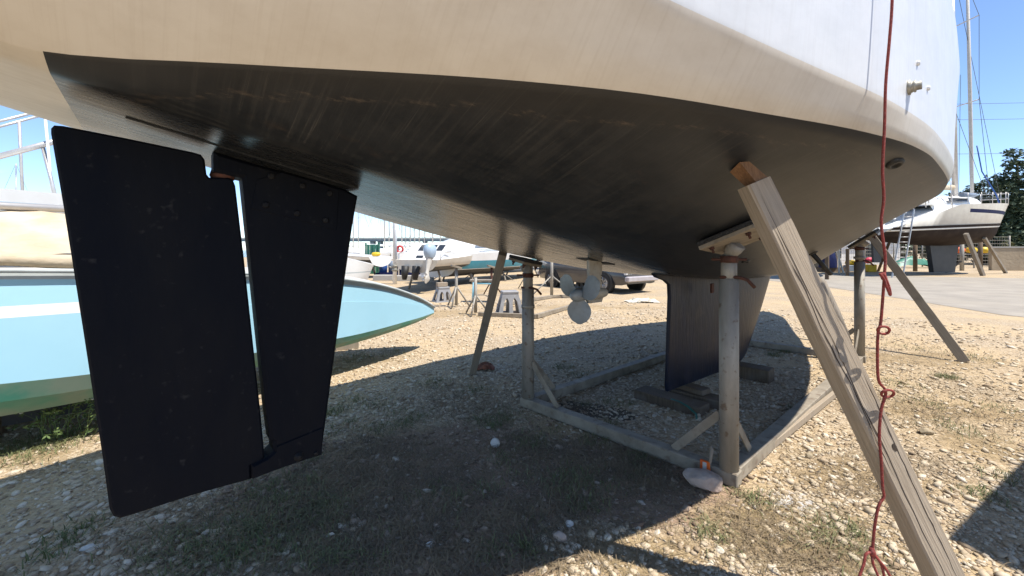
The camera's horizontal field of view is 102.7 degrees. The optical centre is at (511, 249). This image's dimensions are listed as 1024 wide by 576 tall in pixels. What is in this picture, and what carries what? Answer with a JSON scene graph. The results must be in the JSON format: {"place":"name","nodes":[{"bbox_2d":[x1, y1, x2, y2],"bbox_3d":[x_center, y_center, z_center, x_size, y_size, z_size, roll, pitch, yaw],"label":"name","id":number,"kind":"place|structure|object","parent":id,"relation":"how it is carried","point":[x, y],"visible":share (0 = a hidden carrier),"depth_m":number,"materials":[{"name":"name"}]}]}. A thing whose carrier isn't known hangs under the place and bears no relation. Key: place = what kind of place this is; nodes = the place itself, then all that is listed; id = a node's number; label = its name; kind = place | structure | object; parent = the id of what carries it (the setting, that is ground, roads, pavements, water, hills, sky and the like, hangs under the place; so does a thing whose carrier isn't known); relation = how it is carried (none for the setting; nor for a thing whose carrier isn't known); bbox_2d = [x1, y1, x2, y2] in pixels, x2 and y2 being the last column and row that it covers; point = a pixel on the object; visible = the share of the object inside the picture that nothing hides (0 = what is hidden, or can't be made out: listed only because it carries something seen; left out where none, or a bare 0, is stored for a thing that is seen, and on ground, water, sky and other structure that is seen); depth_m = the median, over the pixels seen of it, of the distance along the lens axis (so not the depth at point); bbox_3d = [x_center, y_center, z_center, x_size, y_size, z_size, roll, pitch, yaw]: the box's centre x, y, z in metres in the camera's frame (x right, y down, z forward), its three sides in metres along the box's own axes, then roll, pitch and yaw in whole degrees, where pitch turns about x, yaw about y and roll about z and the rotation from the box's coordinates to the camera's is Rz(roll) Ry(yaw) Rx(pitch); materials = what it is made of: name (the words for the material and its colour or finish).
{"place":"outdoors","nodes":[
{"label":"outdoors","id":0,"kind":"place"},
{"bbox_2d":[0,251,1023,575],"bbox_3d":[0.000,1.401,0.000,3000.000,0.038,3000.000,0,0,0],"label":"ground","id":1,"kind":"structure","parent":0,"point":[776,299],"depth_m":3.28,"materials":[{"name":"beige gravel"}]},
{"bbox_2d":[0,416,3,433],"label":"timber block","id":2,"kind":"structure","parent":1,"relation":"on","point":[1,429],"depth_m":3.10,"materials":[{"name":"brown wood"}]},
{"bbox_2d":[0,202,434,426],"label":"keelboat","id":3,"kind":"object","parent":2,"relation":"on","point":[43,360],"visible":0.46,"depth_m":2.83,"materials":[{"name":"blue paint"}]},
{"bbox_2d":[4,164,26,189],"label":"moored yacht","id":4,"kind":"object","parent":1,"relation":"on","point":[16,167],"visible":0.09,"depth_m":59.94,"materials":[{"name":"metal"}]},
{"bbox_2d":[0,113,70,253],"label":"cruising boat","id":5,"kind":"object","parent":1,"relation":"on","point":[52,197],"visible":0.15,"depth_m":5.92,"materials":[{"name":"white paint"}]},
{"bbox_2d":[6,398,97,446],"bbox_3d":[-3.260,1.201,3.004,0.693,0.402,0.610,0,0,-35],"label":"flowering weed","id":6,"kind":"object","parent":1,"relation":"on","point":[54,411],"visible":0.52,"depth_m":3.02,"materials":[{"name":"green plant"}]},
{"bbox_2d":[79,543,94,550],"bbox_3d":[-1.975,1.385,1.905,0.045,0.026,0.053,0,0,38],"label":"pale stone","id":7,"kind":"object","parent":1,"relation":"on","point":[87,547],"visible":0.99,"depth_m":1.90,"materials":[{"name":"stone"}]},
{"bbox_2d":[247,258,372,279],"bbox_3d":[-3.326,0.745,6.922,1.900,1.310,1.100,0,0,-30],"label":"white dinghy","id":8,"kind":"object","parent":1,"relation":"on","point":[358,269],"visible":0.14,"depth_m":6.99,"materials":[{"name":"plastic"}]},
{"bbox_2d":[242,238,449,248],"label":"road bridge","id":9,"kind":"structure","parent":1,"relation":"on","point":[371,240],"depth_m":325.50,"materials":[{"name":"concrete"}]},
{"bbox_2d":[336,342,358,350],"bbox_3d":[-2.336,1.341,5.818,0.300,0.130,0.160,0,0,-20],"label":"timber block","id":10,"kind":"object","parent":1,"relation":"on","point":[352,346],"depth_m":5.76,"materials":[{"name":"beige wood"}]},
{"bbox_2d":[348,218,375,252],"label":"moored yacht","id":11,"kind":"object","parent":1,"relation":"on","point":[355,250],"visible":0.2,"depth_m":61.74,"materials":[{"name":"plastic"}]},
{"bbox_2d":[348,253,392,274],"bbox_3d":[-8.743,0.500,21.664,5.200,1.833,1.767,0,0,30],"label":"laid up boat","id":12,"kind":"object","parent":1,"relation":"on","point":[379,261],"visible":0.27,"depth_m":20.29,"materials":[{"name":"plastic"}]},
{"bbox_2d":[371,252,379,255],"bbox_3d":[-6.764,0.230,20.364,0.440,0.220,0.209,0,0,0],"label":"yellow fender","id":13,"kind":"object","parent":12,"relation":"on","point":[375,254],"visible":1,"depth_m":20.29,"materials":[{"name":"plastic"}]},
{"bbox_2d":[365,243,379,273],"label":"steel gate","id":14,"kind":"structure","parent":1,"relation":"on","point":[370,249],"depth_m":23.56,"materials":[{"name":"green metal"}]},
{"bbox_2d":[351,219,406,255],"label":"moored yacht","id":15,"kind":"object","parent":1,"relation":"on","point":[385,252],"visible":0.27,"depth_m":56.86,"materials":[{"name":"plastic"}]},
{"bbox_2d":[374,221,389,248],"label":"moored yacht","id":16,"kind":"object","parent":1,"relation":"on","point":[389,236],"visible":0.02,"depth_m":65.97,"materials":[{"name":"metal"}]},
{"bbox_2d":[373,275,392,280],"bbox_3d":[-5.833,1.280,18.667,0.900,0.260,0.350,0,0,0],"label":"concrete block","id":17,"kind":"object","parent":1,"relation":"on","point":[382,277],"depth_m":18.49,"materials":[{"name":"white concrete"}]},
{"bbox_2d":[389,223,397,283],"bbox_3d":[-4.783,-1.200,16.589,0.356,5.200,0.287,0,0,0],"label":"white pole","id":18,"kind":"object","parent":1,"relation":"on","point":[394,268],"visible":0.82,"depth_m":16.52,"materials":[{"name":"metal"}]},
{"bbox_2d":[376,261,420,274],"bbox_3d":[-5.276,0.995,21.954,3.800,0.790,0.800,0,0,0],"label":"drum rack","id":19,"kind":"object","parent":1,"relation":"on","point":[383,270],"visible":0.11,"depth_m":21.66,"materials":[{"name":"blue metal"}]},
{"bbox_2d":[397,245,403,274],"bbox_3d":[-5.552,0.590,20.319,0.400,1.620,0.150,0,0,0],"label":"lifebuoy post","id":20,"kind":"object","parent":1,"relation":"on","point":[401,246],"visible":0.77,"depth_m":20.27,"materials":[{"name":"white paint"}]},
{"bbox_2d":[391,225,409,259],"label":"moored yacht","id":21,"kind":"object","parent":1,"relation":"on","point":[402,254],"visible":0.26,"depth_m":57.61,"materials":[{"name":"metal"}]},
{"bbox_2d":[397,275,414,280],"bbox_3d":[-4.800,1.280,18.286,0.900,0.260,0.350,0,0,0],"label":"concrete block","id":22,"kind":"object","parent":1,"relation":"on","point":[399,277],"depth_m":18.11,"materials":[{"name":"grey concrete"}]},
{"bbox_2d":[385,227,429,249],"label":"moored yacht","id":23,"kind":"object","parent":1,"relation":"on","point":[404,245],"visible":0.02,"depth_m":63.71,"materials":[{"name":"metal"}]},
{"bbox_2d":[408,228,427,249],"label":"moored yacht","id":24,"kind":"object","parent":1,"relation":"on","point":[419,239],"visible":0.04,"depth_m":61.86,"materials":[{"name":"metal"}]},
{"bbox_2d":[415,276,433,280],"bbox_3d":[-4.025,1.280,18.667,0.900,0.260,0.350,0,0,0],"label":"concrete block","id":25,"kind":"object","parent":1,"relation":"on","point":[420,278],"depth_m":18.49,"materials":[{"name":"grey concrete"}]},
{"bbox_2d":[395,243,472,288],"bbox_3d":[-2.508,0.576,15.925,1.750,1.672,6.313,0,0,16],"label":"motorboat","id":26,"kind":"object","parent":1,"relation":"on","point":[418,258],"visible":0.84,"depth_m":14.01,"materials":[{"name":"white paint"}]},
{"bbox_2d":[432,282,452,302],"bbox_3d":[-1.867,1.147,11.062,0.500,0.525,0.400,0,0,-29],"label":"hull stand","id":27,"kind":"object","parent":1,"relation":"on","point":[443,288],"visible":0.98,"depth_m":10.98,"materials":[{"name":"grey concrete"}]},
{"bbox_2d":[447,264,468,307],"bbox_3d":[-1.278,0.875,9.977,0.518,1.032,0.587,0,0,-17],"label":"jack stand","id":28,"kind":"object","parent":1,"relation":"on","point":[455,292],"visible":0.96,"depth_m":9.93,"materials":[{"name":"metal"}]},
{"bbox_2d":[466,277,484,316],"bbox_3d":[-0.712,0.996,8.805,0.487,0.792,0.552,0,0,-17],"label":"jack stand","id":29,"kind":"object","parent":1,"relation":"on","point":[474,300],"visible":0.92,"depth_m":8.76,"materials":[{"name":"metal"}]},
{"bbox_2d":[421,239,538,284],"bbox_3d":[-0.756,0.302,19.477,2.700,2.234,8.000,0,0,35],"label":"motor cruiser","id":30,"kind":"object","parent":1,"relation":"on","point":[482,258],"visible":0.43,"depth_m":16.80,"materials":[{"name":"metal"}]},
{"bbox_2d":[469,279,491,302],"bbox_3d":[-0.768,1.099,10.927,0.700,0.604,0.418,0,0,0],"label":"trestle","id":31,"kind":"object","parent":1,"relation":"on","point":[484,281],"visible":0.47,"depth_m":10.76,"materials":[{"name":"metal"}]},
{"bbox_2d":[477,362,494,369],"bbox_3d":[-0.312,1.344,4.766,0.232,0.076,0.174,0,0,0],"label":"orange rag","id":32,"kind":"object","parent":1,"relation":"on","point":[484,365],"visible":0.87,"depth_m":4.72,"materials":[{"name":"orange fabric"}]},
{"bbox_2d":[208,418,765,575],"bbox_3d":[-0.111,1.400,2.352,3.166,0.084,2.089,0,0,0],"label":"earthy gravel","id":33,"kind":"structure","parent":1,"relation":"on","point":[686,507],"depth_m":2.26,"materials":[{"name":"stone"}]},
{"bbox_2d":[469,251,506,375],"bbox_3d":[-0.260,0.713,4.066,0.101,1.438,1.156,0,0,-20],"label":"timber prop","id":34,"kind":"object","parent":1,"relation":"on","point":[496,279],"visible":0.96,"depth_m":3.92,"materials":[{"name":"wood"}]},
{"bbox_2d":[483,265,499,293],"bbox_3d":[-0.543,0.925,12.468,0.546,0.933,0.621,0,0,-17],"label":"jack stand","id":35,"kind":"object","parent":1,"relation":"on","point":[491,272],"visible":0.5,"depth_m":12.43,"materials":[{"name":"metal"}]},
{"bbox_2d":[490,438,499,447],"bbox_3d":[-0.119,1.369,2.904,0.068,0.070,0.058,0,0,0],"label":"pale stone","id":36,"kind":"object","parent":1,"relation":"on","point":[494,442],"visible":0.94,"depth_m":2.88,"materials":[{"name":"stone"}]},
{"bbox_2d":[495,290,521,312],"bbox_3d":[-0.055,1.144,8.784,0.560,0.528,0.448,0,0,-11],"label":"hull stand","id":37,"kind":"object","parent":1,"relation":"on","point":[509,296],"visible":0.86,"depth_m":8.65,"materials":[{"name":"grey concrete"}]},
{"bbox_2d":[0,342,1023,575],"bbox_3d":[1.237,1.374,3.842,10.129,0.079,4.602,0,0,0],"label":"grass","id":38,"kind":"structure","parent":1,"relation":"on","point":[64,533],"depth_m":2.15,"materials":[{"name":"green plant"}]},
{"bbox_2d":[0,330,1023,575],"bbox_3d":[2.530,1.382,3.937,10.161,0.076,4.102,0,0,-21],"label":"dead weeds","id":39,"kind":"object","parent":1,"relation":"on","point":[365,514],"visible":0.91,"depth_m":2.17,"materials":[{"name":"brown plant"}]},
{"bbox_2d":[6,376,1022,575],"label":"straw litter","id":40,"kind":"object","parent":1,"relation":"on","point":[571,508],"visible":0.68,"depth_m":2.11,"materials":[{"name":"beige plant"}]},
{"bbox_2d":[478,262,567,317],"bbox_3d":[0.889,0.745,10.440,1.701,1.290,4.836,0,0,31],"label":"bare cradle","id":41,"kind":"object","parent":1,"relation":"on","point":[537,315],"visible":0.68,"depth_m":9.27,"materials":[{"name":"metal"}]},
{"bbox_2d":[553,531,566,542],"bbox_3d":[0.232,1.387,1.978,0.073,0.049,0.044,0,0,32],"label":"grey stone","id":42,"kind":"object","parent":1,"relation":"on","point":[560,535],"visible":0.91,"depth_m":1.96,"materials":[{"name":"stone"}]},
{"bbox_2d":[566,520,573,527],"bbox_3d":[0.293,1.388,2.071,0.040,0.034,0.033,0,0,0],"label":"pale stone","id":43,"kind":"object","parent":1,"relation":"on","point":[570,522],"visible":0.92,"depth_m":2.07,"materials":[{"name":"stone"}]},
{"bbox_2d":[538,261,658,292],"bbox_3d":[2.924,0.670,14.865,1.806,1.580,4.460,0,0,-35],"label":"parked car","id":44,"kind":"object","parent":1,"relation":"on","point":[610,280],"visible":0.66,"depth_m":14.06,"materials":[{"name":"silver paint"},{"name":"dark glass"},{"name":"black rubber"}]},
{"bbox_2d":[624,297,659,302],"bbox_3d":[3.467,1.328,10.927,0.894,0.120,0.479,0,0,0],"label":"crumpled sheet","id":45,"kind":"object","parent":1,"relation":"on","point":[633,300],"visible":1,"depth_m":10.80,"materials":[{"name":"white paper"}]},
{"bbox_2d":[634,385,708,415],"bbox_3d":[1.434,1.369,3.716,0.200,0.085,0.620,0,0,-41],"label":"timber block","id":46,"kind":"object","parent":1,"relation":"on","point":[656,396],"depth_m":3.65,"materials":[{"name":"wood"}]},
{"bbox_2d":[671,398,697,418],"bbox_3d":[1.466,1.343,3.470,0.081,0.082,0.282,0,0,-26],"label":"green strap","id":47,"kind":"object","parent":1,"relation":"on","point":[692,410],"visible":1,"depth_m":3.45,"materials":[{"name":"green fabric"}]},
{"bbox_2d":[669,388,718,409],"bbox_3d":[1.721,1.364,3.767,0.500,0.085,0.170,0,0,44],"label":"timber block","id":48,"kind":"object","parent":1,"relation":"on","point":[712,399],"depth_m":3.68,"materials":[{"name":"brown wood"}]},
{"bbox_2d":[677,383,710,395],"bbox_3d":[1.671,1.294,3.856,0.140,0.050,0.340,0,0,-34],"label":"wooden block","id":49,"kind":"object","parent":48,"relation":"on","point":[697,389],"depth_m":3.76,"materials":[{"name":"wood"}]},
{"bbox_2d":[509,220,879,488],"bbox_3d":[2.273,0.567,4.378,4.405,1.666,1.986,0,0,-41],"label":"boat cradle","id":50,"kind":"object","parent":1,"relation":"on","point":[733,466],"visible":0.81,"depth_m":2.84,"materials":[{"name":"metal"}]},
{"bbox_2d":[0,0,959,517],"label":"sailing yacht","id":51,"kind":"object","parent":50,"relation":"on","point":[594,138],"visible":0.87,"depth_m":1.36,"materials":[{"name":"metal"}]},
{"bbox_2d":[858,0,895,575],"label":"red rope","id":52,"kind":"object","parent":51,"relation":"hanging from","point":[871,551],"visible":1,"depth_m":1.47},
{"bbox_2d":[700,445,713,469],"bbox_3d":[1.187,1.275,2.494,0.079,0.175,0.026,0,0,36],"label":"orange packet","id":53,"kind":"object","parent":50,"relation":"on","point":[704,464],"visible":0.72,"depth_m":2.48,"materials":[{"name":"plastic"}]},
{"bbox_2d":[683,468,722,492],"bbox_3d":[1.128,1.364,2.430,0.217,0.111,0.150,0,0,29],"label":"stone","id":54,"kind":"object","parent":1,"relation":"on","point":[706,479],"visible":1,"depth_m":2.38,"materials":[{"name":"stone"}]},
{"bbox_2d":[717,361,773,383],"bbox_3d":[2.533,1.335,4.556,0.200,0.140,0.620,0,0,-43],"label":"timber block","id":55,"kind":"object","parent":1,"relation":"on","point":[756,372],"depth_m":4.37,"materials":[{"name":"brown wood"}]},
{"bbox_2d":[775,391,835,447],"bbox_3d":[2.780,1.370,3.659,2.452,0.055,0.035,0,0,-39],"label":"wooden plank","id":56,"kind":"object","parent":1,"relation":"on","point":[813,410],"visible":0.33,"depth_m":3.34,"materials":[{"name":"beige wood"}]},
{"bbox_2d":[805,452,812,457],"bbox_3d":[2.011,1.395,2.774,0.045,0.038,0.035,0,0,0],"label":"tan stone","id":57,"kind":"object","parent":1,"relation":"on","point":[808,454],"visible":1,"depth_m":2.77,"materials":[{"name":"beige stone"}]},
{"bbox_2d":[815,249,844,272],"bbox_3d":[19.223,0.615,25.051,1.707,1.658,4.437,0,0,44],"label":"covered boat","id":58,"kind":"object","parent":1,"relation":"on","point":[833,267],"visible":0.46,"depth_m":25.28,"materials":[{"name":"blue fabric"}]},
{"bbox_2d":[843,265,853,271],"bbox_3d":[21.782,1.200,26.353,0.620,0.400,0.500,0,0,0],"label":"crate","id":59,"kind":"object","parent":1,"relation":"on","point":[851,268],"visible":0.47,"depth_m":26.10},
{"bbox_2d":[738,176,965,575],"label":"timber prop","id":60,"kind":"object","parent":1,"relation":"on","point":[813,302],"visible":0.98,"depth_m":1.53,"materials":[{"name":"brown wood"}]},
{"bbox_2d":[730,161,766,185],"bbox_3d":[0.946,-0.299,1.635,0.121,0.096,0.076,0,0,0],"label":"wooden wedge","id":61,"kind":"object","parent":60,"relation":"on","point":[746,173],"visible":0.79,"depth_m":1.61,"materials":[{"name":"brown wood"}]},
{"bbox_2d":[835,239,899,264],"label":"storage building","id":62,"kind":"structure","parent":1,"relation":"on","point":[842,255],"depth_m":38.00,"materials":[{"name":"concrete"}]},
{"bbox_2d":[866,244,881,257],"bbox_3d":[33.500,0.150,37.980,1.600,1.300,0.060,0,0,0],"label":"window","id":63,"kind":"structure","parent":62,"relation":"in","point":[869,246],"depth_m":37.95,"materials":[{"name":"glass"}]},
{"bbox_2d":[865,264,876,271],"bbox_3d":[22.440,1.160,25.700,0.550,0.460,0.450,0,0,0],"label":"yellow crate","id":64,"kind":"object","parent":1,"relation":"on","point":[869,268],"visible":0.74,"depth_m":25.48,"materials":[{"name":"plastic"}]},
{"bbox_2d":[877,243,890,270],"bbox_3d":[22.877,0.362,25.177,0.161,2.195,2.802,0,0,30],"label":"timber prop","id":65,"kind":"object","parent":1,"relation":"on","point":[882,260],"visible":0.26,"depth_m":25.56,"materials":[{"name":"wood"}]},
{"bbox_2d":[896,256,927,265],"bbox_3d":[30.627,0.910,31.317,3.400,0.861,0.900,0,0,0],"label":"green tarp","id":66,"kind":"object","parent":1,"relation":"on","point":[923,261],"visible":0.45,"depth_m":31.02,"materials":[{"name":"fabric"}]},
{"bbox_2d":[900,244,923,258],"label":"conifer tree","id":67,"kind":"object","parent":1,"relation":"on","point":[902,246],"visible":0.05,"depth_m":51.73,"materials":[{"name":"green plant"}]},
{"bbox_2d":[913,245,917,270],"bbox_3d":[25.941,0.425,26.353,0.203,1.950,0.203,0,0,-23],"label":"support post","id":68,"kind":"object","parent":1,"relation":"on","point":[915,257],"visible":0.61,"depth_m":26.27,"materials":[{"name":"brown wood"}]},
{"bbox_2d":[865,230,969,361],"bbox_3d":[5.442,0.539,5.590,0.103,1.784,1.167,0,0,-21],"label":"timber prop","id":69,"kind":"object","parent":1,"relation":"on","point":[953,346],"visible":0.77,"depth_m":5.46,"materials":[{"name":"brown wood"}]},
{"bbox_2d":[836,236,1010,266],"bbox_3d":[27.600,0.150,33.340,24.336,2.500,0.089,0,0,3],"label":"fence","id":70,"kind":"object","parent":1,"relation":"on","point":[893,250],"visible":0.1,"depth_m":33.09,"materials":[{"name":"metal"}]},
{"bbox_2d":[919,427,934,434],"bbox_3d":[3.171,1.388,3.130,0.092,0.053,0.088,0,0,41],"label":"flat stone","id":71,"kind":"object","parent":1,"relation":"on","point":[926,431],"visible":0.99,"depth_m":3.11,"materials":[{"name":"beige stone"}]},
{"bbox_2d":[858,0,1008,271],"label":"cruising yacht","id":72,"kind":"object","parent":1,"relation":"on","point":[941,226],"visible":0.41,"depth_m":22.18,"materials":[{"name":"white paint"}]},
{"bbox_2d":[912,192,990,262],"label":"conifer tree","id":73,"kind":"object","parent":1,"relation":"on","point":[924,252],"visible":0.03,"depth_m":41.80,"materials":[{"name":"green plant"}]},
{"bbox_2d":[959,244,963,270],"bbox_3d":[29.824,0.425,27.151,0.203,1.950,0.203,0,0,23],"label":"support post","id":74,"kind":"object","parent":1,"relation":"on","point":[961,256],"visible":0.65,"depth_m":27.10,"materials":[{"name":"metal"}]},
{"bbox_2d":[963,233,985,275],"bbox_3d":[24.475,0.280,21.677,1.505,2.325,0.177,0,0,-15],"label":"timber prop","id":75,"kind":"object","parent":1,"relation":"on","point":[974,254],"visible":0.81,"depth_m":21.63,"materials":[{"name":"beige wood"}]},
{"bbox_2d":[978,242,982,266],"bbox_3d":[31.055,0.425,27.151,0.203,1.950,0.203,0,0,23],"label":"support post","id":76,"kind":"object","parent":1,"relation":"on","point":[980,250],"visible":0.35,"depth_m":27.08,"materials":[{"name":"brown wood"}]},
{"bbox_2d":[959,180,1008,263],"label":"conifer tree","id":77,"kind":"object","parent":1,"relation":"on","point":[978,189],"visible":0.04,"depth_m":40.97,"materials":[{"name":"green plant"}]},
{"bbox_2d":[964,148,1023,259],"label":"conifer tree","id":78,"kind":"object","parent":1,"relation":"on","point":[1013,219],"visible":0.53,"depth_m":36.44,"materials":[{"name":"green plant"}]},
{"bbox_2d":[982,237,1007,272],"bbox_3d":[27.636,0.382,23.408,3.608,2.158,0.148,0,0,-27],"label":"timber prop","id":79,"kind":"object","parent":1,"relation":"on","point":[994,254],"visible":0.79,"depth_m":23.27,"materials":[{"name":"beige wood"}]},
{"bbox_2d":[986,241,1015,256],"bbox_3d":[39.965,0.340,33.196,2.462,2.160,1.277,0,0,0],"label":"dry bush","id":80,"kind":"object","parent":1,"relation":"on","point":[1007,245],"visible":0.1,"depth_m":32.95,"materials":[{"name":"plant"}]},
{"bbox_2d":[0,0,1023,249],"label":"sky","id":81,"kind":"structure","parent":0,"point":[997,34],"materials":[{"name":"blue"}]},
{"bbox_2d":[573,282,584,287],"bbox_3d":[2.491,1.195,15.186,0.500,0.429,0.400,0,0,-23],"label":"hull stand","id":82,"kind":"object","parent":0,"point":[580,286],"visible":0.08,"depth_m":15.00,"materials":[{"name":"grey metal"}]},
{"bbox_2d":[387,265,1023,316],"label":"road","id":83,"kind":"structure","parent":0,"point":[1002,296],"depth_m":14.31,"materials":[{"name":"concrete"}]},
{"bbox_2d":[825,249,848,279],"bbox_3d":[15.981,0.245,21.250,7.000,2.310,2.300,0,0,-40],"label":"stand","id":84,"kind":"object","parent":83,"relation":"on","point":[846,263],"visible":0.02,"depth_m":21.64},
{"bbox_2d":[891,209,914,277],"bbox_3d":[19.565,-0.314,20.474,1.240,3.438,0.316,0,0,-15],"label":"ladder","id":85,"kind":"object","parent":83,"relation":"on","point":[910,226],"visible":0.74,"depth_m":20.47,"materials":[{"name":"metal"}]},
{"bbox_2d":[988,247,1023,270],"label":"boundary wall","id":86,"kind":"structure","parent":0,"point":[1011,258],"depth_m":27.31,"materials":[{"name":"concrete"}]},
{"label":"water","id":87,"kind":"structure","parent":0,"visible":0},
{"bbox_2d":[349,213,377,250],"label":"moored yacht","id":88,"kind":"object","parent":87,"relation":"on","point":[358,236],"visible":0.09,"depth_m":73.93,"materials":[{"name":"metal"}]}
]}

